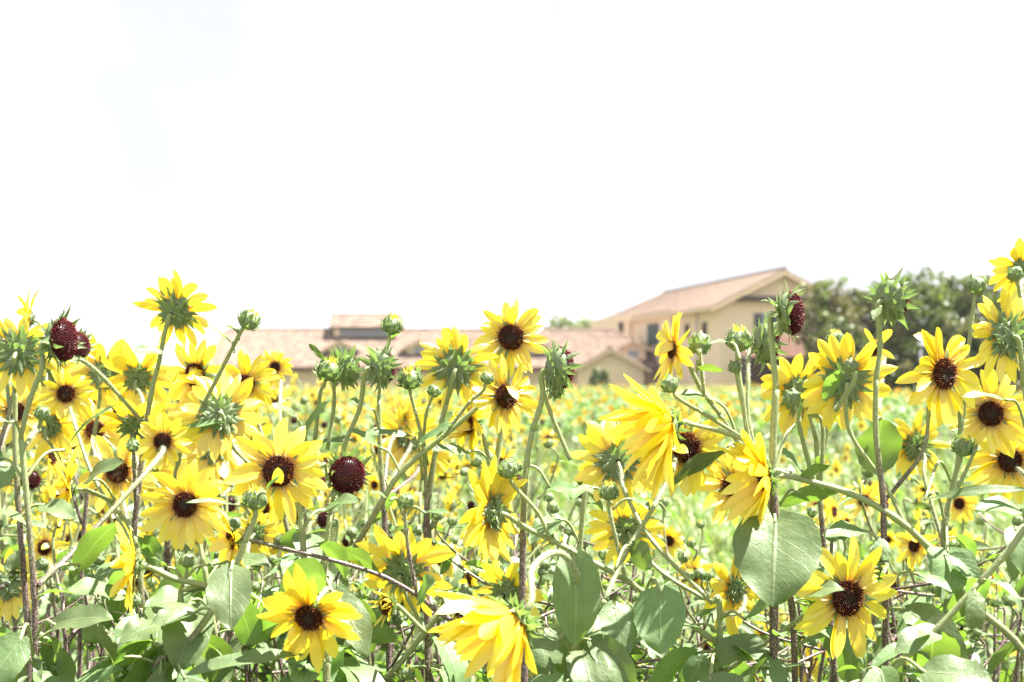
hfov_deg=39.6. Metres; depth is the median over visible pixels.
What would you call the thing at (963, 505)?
blooming sunflower
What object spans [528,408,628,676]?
sunflower plant
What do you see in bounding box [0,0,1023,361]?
sky
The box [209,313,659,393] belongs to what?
house
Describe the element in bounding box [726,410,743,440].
distant sunflower
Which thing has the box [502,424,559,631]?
blooming sunflower
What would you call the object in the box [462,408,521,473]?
blooming sunflower
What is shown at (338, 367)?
sunflower plant
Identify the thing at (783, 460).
blooming sunflower
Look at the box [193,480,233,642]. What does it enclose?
blooming sunflower
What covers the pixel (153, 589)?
budding sunflower
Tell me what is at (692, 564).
blooming sunflower
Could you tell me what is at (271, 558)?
budding sunflower
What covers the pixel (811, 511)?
budding sunflower
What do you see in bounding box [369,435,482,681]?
blooming sunflower
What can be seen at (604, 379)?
shrub
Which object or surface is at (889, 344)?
bush
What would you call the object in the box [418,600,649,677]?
budding sunflower
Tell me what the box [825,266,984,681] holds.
sunflower plant
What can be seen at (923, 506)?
budding sunflower
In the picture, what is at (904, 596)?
budding sunflower
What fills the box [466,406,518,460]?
blooming sunflower
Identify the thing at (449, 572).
blooming sunflower
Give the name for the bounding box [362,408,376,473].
distant sunflower
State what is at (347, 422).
distant sunflower
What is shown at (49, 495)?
blooming sunflower
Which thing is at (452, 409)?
distant sunflower
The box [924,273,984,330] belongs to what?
tree
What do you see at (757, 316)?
window
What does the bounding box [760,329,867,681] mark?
sunflower plant
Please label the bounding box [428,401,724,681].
sunflower plant
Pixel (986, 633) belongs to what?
budding sunflower
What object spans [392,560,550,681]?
budding sunflower
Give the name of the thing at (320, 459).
blooming sunflower
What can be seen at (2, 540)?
blooming sunflower
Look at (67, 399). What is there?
sunflower plant
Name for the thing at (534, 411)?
distant sunflower
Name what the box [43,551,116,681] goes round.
budding sunflower
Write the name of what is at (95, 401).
blooming sunflower
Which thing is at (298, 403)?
distant sunflower
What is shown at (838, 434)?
distant sunflower
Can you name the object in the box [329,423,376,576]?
blooming sunflower
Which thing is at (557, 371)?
sunflower plant
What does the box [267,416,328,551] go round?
blooming sunflower
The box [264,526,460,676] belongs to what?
budding sunflower
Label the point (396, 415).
sunflower plant
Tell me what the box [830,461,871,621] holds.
blooming sunflower
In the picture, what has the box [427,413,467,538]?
blooming sunflower
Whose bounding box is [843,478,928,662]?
blooming sunflower
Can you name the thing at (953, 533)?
blooming sunflower
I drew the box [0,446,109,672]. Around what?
blooming sunflower
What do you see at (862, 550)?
blooming sunflower
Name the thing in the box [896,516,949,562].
blooming sunflower
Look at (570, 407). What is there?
distant sunflower
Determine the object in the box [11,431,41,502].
distant sunflower
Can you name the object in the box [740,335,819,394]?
house
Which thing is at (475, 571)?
budding sunflower
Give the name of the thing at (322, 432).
blooming sunflower
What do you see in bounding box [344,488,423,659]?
blooming sunflower
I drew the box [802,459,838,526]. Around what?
blooming sunflower
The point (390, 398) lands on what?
distant sunflower
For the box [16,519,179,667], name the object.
budding sunflower
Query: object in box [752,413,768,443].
distant sunflower
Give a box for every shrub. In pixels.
[588,367,601,391]
[597,369,610,393]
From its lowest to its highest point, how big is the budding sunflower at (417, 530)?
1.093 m
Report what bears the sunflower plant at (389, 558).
on the ground at (844, 433)
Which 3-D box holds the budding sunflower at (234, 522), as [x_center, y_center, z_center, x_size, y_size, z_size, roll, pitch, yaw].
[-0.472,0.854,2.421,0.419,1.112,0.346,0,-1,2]
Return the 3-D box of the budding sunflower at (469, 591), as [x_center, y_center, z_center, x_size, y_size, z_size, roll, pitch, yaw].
[0.027,0.805,2.231,0.334,1.201,0.395,0,-1,-12]
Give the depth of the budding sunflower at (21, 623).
2.81 m
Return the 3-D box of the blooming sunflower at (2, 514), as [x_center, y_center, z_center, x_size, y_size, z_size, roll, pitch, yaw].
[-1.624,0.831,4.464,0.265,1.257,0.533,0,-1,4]
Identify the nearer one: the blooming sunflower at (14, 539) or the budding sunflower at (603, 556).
the budding sunflower at (603, 556)
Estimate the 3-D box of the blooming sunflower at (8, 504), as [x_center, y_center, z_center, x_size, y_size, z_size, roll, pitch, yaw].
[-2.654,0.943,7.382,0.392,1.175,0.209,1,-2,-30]
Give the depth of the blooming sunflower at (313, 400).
8.72 m
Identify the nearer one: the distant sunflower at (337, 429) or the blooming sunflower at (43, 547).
the blooming sunflower at (43, 547)
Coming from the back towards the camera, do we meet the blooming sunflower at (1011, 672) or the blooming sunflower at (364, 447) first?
the blooming sunflower at (364, 447)
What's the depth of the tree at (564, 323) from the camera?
139.62 m
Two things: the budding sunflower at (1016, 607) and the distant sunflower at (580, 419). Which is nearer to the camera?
the budding sunflower at (1016, 607)
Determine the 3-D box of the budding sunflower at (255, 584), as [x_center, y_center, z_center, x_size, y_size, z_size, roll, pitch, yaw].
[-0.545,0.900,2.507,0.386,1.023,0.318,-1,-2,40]
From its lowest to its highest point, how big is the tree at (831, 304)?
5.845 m
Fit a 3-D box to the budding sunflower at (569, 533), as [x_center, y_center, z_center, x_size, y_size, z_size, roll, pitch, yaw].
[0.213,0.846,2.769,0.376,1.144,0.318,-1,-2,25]
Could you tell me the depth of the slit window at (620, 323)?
116.46 m
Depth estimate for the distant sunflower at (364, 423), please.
15.31 m
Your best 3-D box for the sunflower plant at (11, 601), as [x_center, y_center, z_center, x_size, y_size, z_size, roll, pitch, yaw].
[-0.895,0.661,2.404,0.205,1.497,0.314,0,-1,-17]
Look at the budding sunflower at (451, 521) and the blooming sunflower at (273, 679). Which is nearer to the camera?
the budding sunflower at (451, 521)
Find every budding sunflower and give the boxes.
[0,502,96,631]
[0,520,100,670]
[0,540,242,650]
[7,572,84,662]
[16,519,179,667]
[31,543,156,679]
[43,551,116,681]
[65,512,325,681]
[85,559,274,681]
[113,517,366,681]
[144,527,287,681]
[211,577,291,674]
[226,554,355,681]
[241,579,441,681]
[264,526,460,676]
[265,511,434,664]
[272,594,407,666]
[333,473,474,663]
[350,520,478,674]
[377,567,487,662]
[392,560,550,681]
[394,523,549,681]
[394,536,538,681]
[410,438,585,621]
[415,557,556,677]
[417,458,627,681]
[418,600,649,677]
[420,471,665,673]
[423,469,591,616]
[532,492,713,601]
[535,561,706,681]
[538,492,682,681]
[541,561,659,681]
[548,501,670,598]
[564,489,722,681]
[583,497,710,681]
[597,518,754,678]
[598,549,729,668]
[602,581,679,661]
[618,600,693,677]
[637,575,821,681]
[643,550,803,665]
[682,504,928,681]
[692,536,891,681]
[723,597,909,681]
[737,563,830,672]
[751,594,871,681]
[819,524,940,627]
[839,467,1023,663]
[842,500,1023,659]
[866,585,1023,681]
[870,519,994,658]
[873,521,1023,680]
[889,538,1018,681]
[897,553,1012,681]
[899,557,993,681]
[902,478,1023,681]
[957,567,1023,681]
[981,597,1023,643]
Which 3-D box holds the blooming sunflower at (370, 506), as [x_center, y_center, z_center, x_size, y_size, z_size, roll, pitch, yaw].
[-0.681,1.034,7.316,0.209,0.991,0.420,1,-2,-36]
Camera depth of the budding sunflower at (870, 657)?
2.65 m
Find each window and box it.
[618,321,623,333]
[646,322,658,346]
[684,323,689,337]
[701,321,706,334]
[754,313,776,328]
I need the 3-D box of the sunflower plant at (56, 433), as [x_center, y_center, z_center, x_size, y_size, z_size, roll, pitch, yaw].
[-0.861,0.703,2.806,0.253,1.432,0.271,1,-2,-25]
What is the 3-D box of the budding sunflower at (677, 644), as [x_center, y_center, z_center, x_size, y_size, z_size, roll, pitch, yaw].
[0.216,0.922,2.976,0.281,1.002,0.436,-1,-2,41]
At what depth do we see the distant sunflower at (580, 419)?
19.12 m
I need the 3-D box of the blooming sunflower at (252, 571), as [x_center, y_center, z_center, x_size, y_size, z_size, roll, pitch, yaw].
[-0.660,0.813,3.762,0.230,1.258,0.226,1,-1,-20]
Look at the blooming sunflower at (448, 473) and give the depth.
4.94 m
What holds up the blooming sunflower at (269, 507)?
on the ground at (844, 433)
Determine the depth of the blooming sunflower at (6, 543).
3.89 m
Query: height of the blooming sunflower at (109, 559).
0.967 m
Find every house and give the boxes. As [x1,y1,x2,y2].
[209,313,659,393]
[589,267,838,395]
[740,335,819,394]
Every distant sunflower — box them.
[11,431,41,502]
[289,397,301,412]
[298,414,308,427]
[309,419,338,496]
[322,399,339,454]
[324,403,346,451]
[328,407,358,444]
[332,423,357,454]
[344,405,363,420]
[347,429,368,452]
[351,420,371,456]
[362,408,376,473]
[383,396,402,409]
[400,472,411,479]
[429,407,444,441]
[432,406,451,439]
[436,402,457,453]
[447,416,475,494]
[451,431,486,499]
[465,419,495,453]
[481,437,502,460]
[521,408,535,431]
[522,415,545,456]
[541,407,564,438]
[544,411,566,461]
[558,401,577,448]
[561,404,583,451]
[573,416,595,449]
[582,409,599,421]
[596,398,619,423]
[599,405,613,427]
[627,404,641,409]
[686,399,704,423]
[713,401,734,455]
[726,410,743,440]
[750,401,763,437]
[750,402,769,431]
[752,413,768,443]
[809,419,820,446]
[828,417,847,465]
[829,422,842,458]
[829,427,845,458]
[851,417,858,453]
[910,408,925,429]
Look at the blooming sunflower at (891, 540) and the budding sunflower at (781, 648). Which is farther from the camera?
the blooming sunflower at (891, 540)
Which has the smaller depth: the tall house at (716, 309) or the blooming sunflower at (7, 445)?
the blooming sunflower at (7, 445)
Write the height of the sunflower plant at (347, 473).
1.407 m
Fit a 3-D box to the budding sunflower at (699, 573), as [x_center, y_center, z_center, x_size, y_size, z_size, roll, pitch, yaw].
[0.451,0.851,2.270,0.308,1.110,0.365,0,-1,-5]
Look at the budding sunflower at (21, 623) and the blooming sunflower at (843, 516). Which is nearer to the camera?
the budding sunflower at (21, 623)
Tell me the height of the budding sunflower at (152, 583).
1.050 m
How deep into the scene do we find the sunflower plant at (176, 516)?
2.10 m
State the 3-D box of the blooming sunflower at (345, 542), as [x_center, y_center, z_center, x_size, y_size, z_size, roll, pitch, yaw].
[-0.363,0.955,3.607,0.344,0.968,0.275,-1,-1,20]
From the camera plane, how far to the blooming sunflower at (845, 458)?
10.39 m
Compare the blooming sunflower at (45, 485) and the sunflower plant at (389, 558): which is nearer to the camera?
the sunflower plant at (389, 558)
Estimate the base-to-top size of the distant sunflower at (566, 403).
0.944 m
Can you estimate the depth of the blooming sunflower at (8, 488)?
4.15 m
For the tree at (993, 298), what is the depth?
61.76 m
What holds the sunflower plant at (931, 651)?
on the ground at (844, 433)
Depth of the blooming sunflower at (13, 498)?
6.98 m
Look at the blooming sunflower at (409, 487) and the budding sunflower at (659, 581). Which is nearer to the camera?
the budding sunflower at (659, 581)
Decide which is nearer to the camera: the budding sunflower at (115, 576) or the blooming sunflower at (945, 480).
the budding sunflower at (115, 576)
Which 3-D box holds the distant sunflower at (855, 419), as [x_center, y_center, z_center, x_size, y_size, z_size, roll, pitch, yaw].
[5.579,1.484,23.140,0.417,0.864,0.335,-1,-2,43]
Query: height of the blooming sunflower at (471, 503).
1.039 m
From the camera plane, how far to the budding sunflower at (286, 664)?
2.88 m
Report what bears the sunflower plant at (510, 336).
on the ground at (844, 433)
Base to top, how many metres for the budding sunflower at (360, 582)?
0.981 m
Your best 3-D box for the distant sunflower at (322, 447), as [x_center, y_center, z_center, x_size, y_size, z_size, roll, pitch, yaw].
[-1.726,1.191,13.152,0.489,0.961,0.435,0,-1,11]
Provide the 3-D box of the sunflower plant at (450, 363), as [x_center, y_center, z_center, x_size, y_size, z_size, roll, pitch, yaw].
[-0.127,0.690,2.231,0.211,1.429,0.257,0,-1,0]
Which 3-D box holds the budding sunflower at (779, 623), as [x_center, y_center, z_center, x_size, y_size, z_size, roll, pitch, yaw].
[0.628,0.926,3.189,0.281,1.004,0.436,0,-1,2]
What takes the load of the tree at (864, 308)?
on the ground at (844, 433)
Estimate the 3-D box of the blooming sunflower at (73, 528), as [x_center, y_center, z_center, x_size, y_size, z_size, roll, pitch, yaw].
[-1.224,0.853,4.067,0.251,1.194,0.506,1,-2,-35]
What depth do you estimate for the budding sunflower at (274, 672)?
2.44 m
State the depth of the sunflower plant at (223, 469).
2.69 m
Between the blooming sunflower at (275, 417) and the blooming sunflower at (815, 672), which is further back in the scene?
the blooming sunflower at (275, 417)
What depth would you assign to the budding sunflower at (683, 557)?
2.39 m
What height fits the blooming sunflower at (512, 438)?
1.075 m
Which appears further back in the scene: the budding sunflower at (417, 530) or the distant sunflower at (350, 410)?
the distant sunflower at (350, 410)
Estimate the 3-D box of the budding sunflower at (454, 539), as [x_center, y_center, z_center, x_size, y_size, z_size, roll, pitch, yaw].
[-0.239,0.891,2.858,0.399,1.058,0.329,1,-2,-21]
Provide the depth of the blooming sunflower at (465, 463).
6.91 m
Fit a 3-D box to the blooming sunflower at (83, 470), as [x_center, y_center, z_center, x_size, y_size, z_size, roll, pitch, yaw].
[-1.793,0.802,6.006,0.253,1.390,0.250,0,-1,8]
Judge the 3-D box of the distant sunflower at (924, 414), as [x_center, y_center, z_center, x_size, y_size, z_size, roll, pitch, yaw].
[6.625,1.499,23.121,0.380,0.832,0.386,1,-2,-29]
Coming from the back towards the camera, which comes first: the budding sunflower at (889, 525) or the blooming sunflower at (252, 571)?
the blooming sunflower at (252, 571)
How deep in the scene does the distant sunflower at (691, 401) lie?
23.55 m
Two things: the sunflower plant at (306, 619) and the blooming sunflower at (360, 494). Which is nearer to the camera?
the sunflower plant at (306, 619)
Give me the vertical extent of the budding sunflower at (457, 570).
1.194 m
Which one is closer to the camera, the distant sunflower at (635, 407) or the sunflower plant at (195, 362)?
the sunflower plant at (195, 362)
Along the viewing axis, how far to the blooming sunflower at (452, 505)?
3.72 m
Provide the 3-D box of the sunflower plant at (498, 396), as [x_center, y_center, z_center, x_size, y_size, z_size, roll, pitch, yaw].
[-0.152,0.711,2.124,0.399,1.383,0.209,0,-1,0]
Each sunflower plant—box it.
[0,289,50,621]
[0,305,191,681]
[0,317,75,681]
[10,334,137,679]
[35,368,162,681]
[74,269,224,651]
[97,476,279,681]
[109,521,234,681]
[113,307,260,676]
[138,459,279,681]
[140,399,273,681]
[167,349,300,681]
[186,558,372,681]
[208,337,583,681]
[223,417,384,681]
[271,344,362,681]
[278,354,537,681]
[286,339,403,681]
[337,524,544,681]
[350,311,452,671]
[366,326,498,681]
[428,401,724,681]
[431,298,548,681]
[458,421,896,681]
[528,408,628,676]
[598,332,1023,657]
[654,311,867,681]
[706,279,843,681]
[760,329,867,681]
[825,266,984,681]
[845,510,1023,681]
[893,272,1023,636]
[962,237,1023,675]
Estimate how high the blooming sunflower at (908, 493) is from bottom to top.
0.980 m
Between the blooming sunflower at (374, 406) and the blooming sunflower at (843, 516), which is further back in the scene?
the blooming sunflower at (374, 406)
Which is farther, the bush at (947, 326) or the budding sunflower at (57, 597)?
the bush at (947, 326)
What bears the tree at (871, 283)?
on the ground at (844, 433)
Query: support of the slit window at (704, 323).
in the tall house at (716, 309)
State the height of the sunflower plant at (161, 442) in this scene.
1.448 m
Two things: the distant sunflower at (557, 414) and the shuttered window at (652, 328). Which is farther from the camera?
the shuttered window at (652, 328)
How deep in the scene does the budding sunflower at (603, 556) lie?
2.33 m
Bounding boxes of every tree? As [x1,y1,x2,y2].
[542,312,577,327]
[570,317,591,327]
[793,275,858,374]
[838,287,886,384]
[855,280,889,394]
[885,264,958,406]
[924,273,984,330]
[955,273,1011,385]
[992,282,1021,388]
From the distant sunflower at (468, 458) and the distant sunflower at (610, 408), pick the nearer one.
the distant sunflower at (468, 458)
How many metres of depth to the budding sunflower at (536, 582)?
2.76 m
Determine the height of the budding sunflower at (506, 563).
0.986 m
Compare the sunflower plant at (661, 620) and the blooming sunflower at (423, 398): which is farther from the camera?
the blooming sunflower at (423, 398)
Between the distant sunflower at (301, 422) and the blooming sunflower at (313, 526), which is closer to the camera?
the blooming sunflower at (313, 526)
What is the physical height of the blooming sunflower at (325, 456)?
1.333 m
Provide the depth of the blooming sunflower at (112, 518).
3.83 m
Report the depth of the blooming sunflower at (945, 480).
6.34 m
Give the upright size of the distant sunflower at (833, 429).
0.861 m
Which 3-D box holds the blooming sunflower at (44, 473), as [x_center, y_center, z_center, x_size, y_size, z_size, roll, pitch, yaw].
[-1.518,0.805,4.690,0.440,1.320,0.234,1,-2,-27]
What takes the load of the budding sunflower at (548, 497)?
on the ground at (844, 433)
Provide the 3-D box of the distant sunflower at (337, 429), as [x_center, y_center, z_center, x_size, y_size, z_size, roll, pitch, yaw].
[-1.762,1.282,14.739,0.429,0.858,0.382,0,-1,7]
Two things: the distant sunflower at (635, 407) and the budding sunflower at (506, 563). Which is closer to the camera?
the budding sunflower at (506, 563)
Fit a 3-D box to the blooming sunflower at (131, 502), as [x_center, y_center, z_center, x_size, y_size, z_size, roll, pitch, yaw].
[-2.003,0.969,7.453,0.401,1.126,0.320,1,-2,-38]
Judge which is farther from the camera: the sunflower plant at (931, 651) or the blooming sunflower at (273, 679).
the blooming sunflower at (273, 679)
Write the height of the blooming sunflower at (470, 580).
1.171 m
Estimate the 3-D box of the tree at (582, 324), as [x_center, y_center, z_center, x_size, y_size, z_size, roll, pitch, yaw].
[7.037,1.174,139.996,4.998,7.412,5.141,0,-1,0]
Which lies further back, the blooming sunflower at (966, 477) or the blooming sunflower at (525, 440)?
the blooming sunflower at (966, 477)
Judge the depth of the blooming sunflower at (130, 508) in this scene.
5.84 m
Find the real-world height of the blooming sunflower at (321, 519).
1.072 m
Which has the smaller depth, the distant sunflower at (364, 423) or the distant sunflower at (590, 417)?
the distant sunflower at (364, 423)
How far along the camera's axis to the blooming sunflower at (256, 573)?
6.13 m
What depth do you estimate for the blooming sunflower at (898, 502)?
8.33 m
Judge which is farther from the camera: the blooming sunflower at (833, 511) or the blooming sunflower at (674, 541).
the blooming sunflower at (833, 511)
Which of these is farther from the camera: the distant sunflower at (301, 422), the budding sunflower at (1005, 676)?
the distant sunflower at (301, 422)
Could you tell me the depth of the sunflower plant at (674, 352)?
2.13 m
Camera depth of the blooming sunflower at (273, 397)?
4.67 m
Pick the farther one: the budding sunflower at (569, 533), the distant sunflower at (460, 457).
the distant sunflower at (460, 457)
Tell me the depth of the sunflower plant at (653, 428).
1.97 m
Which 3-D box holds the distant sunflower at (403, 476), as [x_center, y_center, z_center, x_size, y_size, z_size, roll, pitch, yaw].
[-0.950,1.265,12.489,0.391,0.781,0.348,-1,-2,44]
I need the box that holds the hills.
[11,359,215,376]
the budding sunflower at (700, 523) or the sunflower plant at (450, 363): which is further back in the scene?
the budding sunflower at (700, 523)
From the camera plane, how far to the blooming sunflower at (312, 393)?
10.46 m
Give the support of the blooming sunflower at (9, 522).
on the ground at (844, 433)
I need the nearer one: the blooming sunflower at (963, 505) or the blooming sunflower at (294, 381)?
the blooming sunflower at (963, 505)
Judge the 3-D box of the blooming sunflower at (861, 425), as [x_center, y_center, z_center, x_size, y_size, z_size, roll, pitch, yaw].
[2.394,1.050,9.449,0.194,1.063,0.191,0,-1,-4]
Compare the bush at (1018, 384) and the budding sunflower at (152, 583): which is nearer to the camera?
the budding sunflower at (152, 583)
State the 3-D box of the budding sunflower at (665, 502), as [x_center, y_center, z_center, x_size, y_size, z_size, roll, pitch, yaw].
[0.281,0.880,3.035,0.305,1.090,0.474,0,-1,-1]
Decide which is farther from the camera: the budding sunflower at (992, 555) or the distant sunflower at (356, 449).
the distant sunflower at (356, 449)
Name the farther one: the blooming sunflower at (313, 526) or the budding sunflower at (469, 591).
the blooming sunflower at (313, 526)
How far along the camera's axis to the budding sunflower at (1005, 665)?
3.31 m
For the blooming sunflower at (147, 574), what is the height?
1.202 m
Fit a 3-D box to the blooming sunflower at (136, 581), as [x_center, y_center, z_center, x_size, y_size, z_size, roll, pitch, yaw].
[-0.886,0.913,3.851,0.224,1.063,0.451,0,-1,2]
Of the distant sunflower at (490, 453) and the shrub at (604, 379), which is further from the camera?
the shrub at (604, 379)
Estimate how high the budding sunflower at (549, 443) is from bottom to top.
1.210 m
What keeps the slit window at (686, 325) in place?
in the tall house at (716, 309)
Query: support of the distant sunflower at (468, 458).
on the ground at (844, 433)
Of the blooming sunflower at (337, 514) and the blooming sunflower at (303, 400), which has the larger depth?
the blooming sunflower at (337, 514)
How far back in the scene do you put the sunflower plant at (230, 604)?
1.83 m
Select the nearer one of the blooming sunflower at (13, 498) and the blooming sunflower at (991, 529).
the blooming sunflower at (13, 498)
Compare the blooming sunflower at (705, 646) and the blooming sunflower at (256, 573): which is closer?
the blooming sunflower at (705, 646)
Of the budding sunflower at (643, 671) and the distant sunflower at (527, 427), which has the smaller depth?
the budding sunflower at (643, 671)
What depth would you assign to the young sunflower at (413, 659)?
3.55 m
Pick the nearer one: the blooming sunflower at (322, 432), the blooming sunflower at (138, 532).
the blooming sunflower at (138, 532)
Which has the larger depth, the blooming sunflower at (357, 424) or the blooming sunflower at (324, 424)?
the blooming sunflower at (357, 424)
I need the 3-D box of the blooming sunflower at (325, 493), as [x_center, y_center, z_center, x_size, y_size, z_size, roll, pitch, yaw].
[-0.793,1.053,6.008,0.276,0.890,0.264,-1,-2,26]
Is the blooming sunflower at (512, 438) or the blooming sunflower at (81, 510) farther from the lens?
the blooming sunflower at (512, 438)
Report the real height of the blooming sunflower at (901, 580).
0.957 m
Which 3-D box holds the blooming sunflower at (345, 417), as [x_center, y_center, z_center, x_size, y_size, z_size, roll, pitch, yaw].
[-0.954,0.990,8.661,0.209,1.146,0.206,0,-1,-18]
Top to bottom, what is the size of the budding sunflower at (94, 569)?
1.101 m
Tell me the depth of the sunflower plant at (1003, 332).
2.10 m
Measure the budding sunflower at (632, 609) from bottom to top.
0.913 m
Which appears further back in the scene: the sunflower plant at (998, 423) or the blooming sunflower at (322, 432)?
the blooming sunflower at (322, 432)
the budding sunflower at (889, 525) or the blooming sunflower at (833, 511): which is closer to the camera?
the budding sunflower at (889, 525)
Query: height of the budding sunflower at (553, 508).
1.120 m
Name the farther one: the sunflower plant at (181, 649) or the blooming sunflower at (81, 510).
the blooming sunflower at (81, 510)
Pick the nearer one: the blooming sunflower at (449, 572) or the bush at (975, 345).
the blooming sunflower at (449, 572)
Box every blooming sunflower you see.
[0,428,78,632]
[0,430,46,545]
[0,443,23,560]
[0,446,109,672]
[0,451,27,618]
[0,462,39,623]
[0,479,49,636]
[3,539,9,549]
[4,432,36,553]
[8,437,111,667]
[12,429,46,618]
[13,465,105,665]
[16,438,92,658]
[25,391,77,637]
[26,403,126,680]
[29,515,116,681]
[34,483,163,681]
[54,463,166,681]
[61,404,95,652]
[63,457,95,605]
[72,397,97,651]
[78,500,161,613]
[106,448,149,614]
[125,363,169,610]
[134,536,217,590]
[136,476,296,681]
[137,369,177,581]
[147,493,297,681]
[156,403,186,461]
[185,495,248,681]
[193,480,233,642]
[206,476,330,681]
[235,484,298,650]
[239,514,260,580]
[252,407,299,438]
[259,381,333,525]
[260,472,366,677]
[260,508,403,674]
[261,508,296,681]
[264,389,342,585]
[265,396,308,585]
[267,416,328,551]
[269,389,322,439]
[274,386,317,432]
[276,374,330,528]
[298,409,346,508]
[307,453,328,533]
[307,453,371,540]
[311,488,351,534]
[317,461,377,665]
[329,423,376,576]
[329,473,379,664]
[332,476,406,665]
[338,410,372,538]
[339,533,402,653]
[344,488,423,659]
[351,452,395,555]
[355,397,382,509]
[356,528,464,665]
[359,438,414,663]
[361,448,377,513]
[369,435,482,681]
[372,398,409,530]
[387,489,507,671]
[395,467,471,599]
[400,453,456,632]
[405,481,461,634]
[417,391,464,577]
[422,455,468,606]
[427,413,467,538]
[439,478,563,675]
[441,471,590,596]
[459,419,561,542]
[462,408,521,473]
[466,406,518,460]
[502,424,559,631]
[506,431,540,570]
[510,418,560,524]
[607,554,714,681]
[647,524,713,681]
[694,599,802,681]
[743,602,813,681]
[751,618,898,681]
[778,607,826,664]
[779,442,800,511]
[800,497,842,681]
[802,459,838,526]
[807,570,908,672]
[813,476,871,574]
[813,510,855,679]
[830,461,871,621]
[832,443,864,537]
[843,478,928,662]
[856,420,880,541]
[872,468,936,575]
[877,481,988,592]
[895,470,915,529]
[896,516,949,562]
[903,485,986,657]
[905,428,925,563]
[907,467,948,593]
[932,528,987,629]
[934,534,1023,678]
[951,430,970,519]
[957,594,993,624]
[970,437,993,559]
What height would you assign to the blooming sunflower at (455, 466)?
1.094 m
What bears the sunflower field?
on the ground at (844, 433)
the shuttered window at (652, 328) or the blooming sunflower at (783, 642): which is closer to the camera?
the blooming sunflower at (783, 642)
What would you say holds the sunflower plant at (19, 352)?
on the ground at (844, 433)
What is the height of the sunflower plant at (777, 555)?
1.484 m
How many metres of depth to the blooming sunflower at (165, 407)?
7.02 m
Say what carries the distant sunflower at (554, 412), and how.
on the ground at (844, 433)
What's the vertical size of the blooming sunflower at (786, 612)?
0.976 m
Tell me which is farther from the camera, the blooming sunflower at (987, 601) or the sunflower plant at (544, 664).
the blooming sunflower at (987, 601)
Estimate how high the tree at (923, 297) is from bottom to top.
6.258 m
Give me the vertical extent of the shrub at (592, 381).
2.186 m
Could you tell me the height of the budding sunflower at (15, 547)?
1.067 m
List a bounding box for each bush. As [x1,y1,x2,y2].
[818,310,869,358]
[873,319,920,403]
[913,311,965,359]
[957,318,999,390]
[982,319,1021,395]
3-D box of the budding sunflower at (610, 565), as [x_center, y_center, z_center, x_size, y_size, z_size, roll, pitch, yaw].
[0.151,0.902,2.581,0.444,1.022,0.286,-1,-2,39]
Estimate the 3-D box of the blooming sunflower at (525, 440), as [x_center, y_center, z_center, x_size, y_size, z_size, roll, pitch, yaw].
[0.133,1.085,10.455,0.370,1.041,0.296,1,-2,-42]
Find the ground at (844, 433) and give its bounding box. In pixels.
[2,377,1023,677]
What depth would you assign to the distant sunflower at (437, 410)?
20.30 m
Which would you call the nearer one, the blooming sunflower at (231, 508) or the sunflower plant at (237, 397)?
the sunflower plant at (237, 397)
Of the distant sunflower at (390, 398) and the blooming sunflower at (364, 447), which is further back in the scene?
the distant sunflower at (390, 398)
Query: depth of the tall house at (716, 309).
98.07 m
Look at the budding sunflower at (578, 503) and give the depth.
3.10 m
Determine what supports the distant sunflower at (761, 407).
on the ground at (844, 433)
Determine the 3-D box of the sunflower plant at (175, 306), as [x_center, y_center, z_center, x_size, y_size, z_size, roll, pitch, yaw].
[-0.589,0.649,2.329,0.230,1.517,0.619,0,-1,-11]
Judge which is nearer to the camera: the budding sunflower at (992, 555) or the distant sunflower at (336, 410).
the budding sunflower at (992, 555)
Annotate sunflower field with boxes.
[0,381,1022,446]
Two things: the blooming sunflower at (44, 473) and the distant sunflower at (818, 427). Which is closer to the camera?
the blooming sunflower at (44, 473)
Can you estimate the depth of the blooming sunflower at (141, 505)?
4.06 m
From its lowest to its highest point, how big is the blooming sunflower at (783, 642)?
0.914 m
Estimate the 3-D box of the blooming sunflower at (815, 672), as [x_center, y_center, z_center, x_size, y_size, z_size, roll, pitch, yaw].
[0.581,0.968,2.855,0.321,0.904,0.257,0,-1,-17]
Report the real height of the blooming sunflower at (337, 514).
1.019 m
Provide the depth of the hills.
1763.52 m
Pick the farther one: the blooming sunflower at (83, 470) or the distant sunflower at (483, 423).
the distant sunflower at (483, 423)
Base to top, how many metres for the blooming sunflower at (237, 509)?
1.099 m
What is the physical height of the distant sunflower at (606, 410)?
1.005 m
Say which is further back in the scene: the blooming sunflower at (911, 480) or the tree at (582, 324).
the tree at (582, 324)
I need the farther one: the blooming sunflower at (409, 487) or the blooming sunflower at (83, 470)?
the blooming sunflower at (409, 487)
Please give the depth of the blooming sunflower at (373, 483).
4.24 m
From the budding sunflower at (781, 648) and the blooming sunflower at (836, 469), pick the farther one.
the blooming sunflower at (836, 469)
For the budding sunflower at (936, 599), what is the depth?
3.23 m
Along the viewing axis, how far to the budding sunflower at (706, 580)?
2.81 m
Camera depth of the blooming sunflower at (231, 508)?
3.29 m
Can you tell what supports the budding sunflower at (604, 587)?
on the ground at (844, 433)
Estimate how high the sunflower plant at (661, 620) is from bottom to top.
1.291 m
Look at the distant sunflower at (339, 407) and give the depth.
18.42 m
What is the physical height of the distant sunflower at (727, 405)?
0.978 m
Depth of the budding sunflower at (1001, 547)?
3.25 m
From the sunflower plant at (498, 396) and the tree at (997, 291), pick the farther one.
the tree at (997, 291)

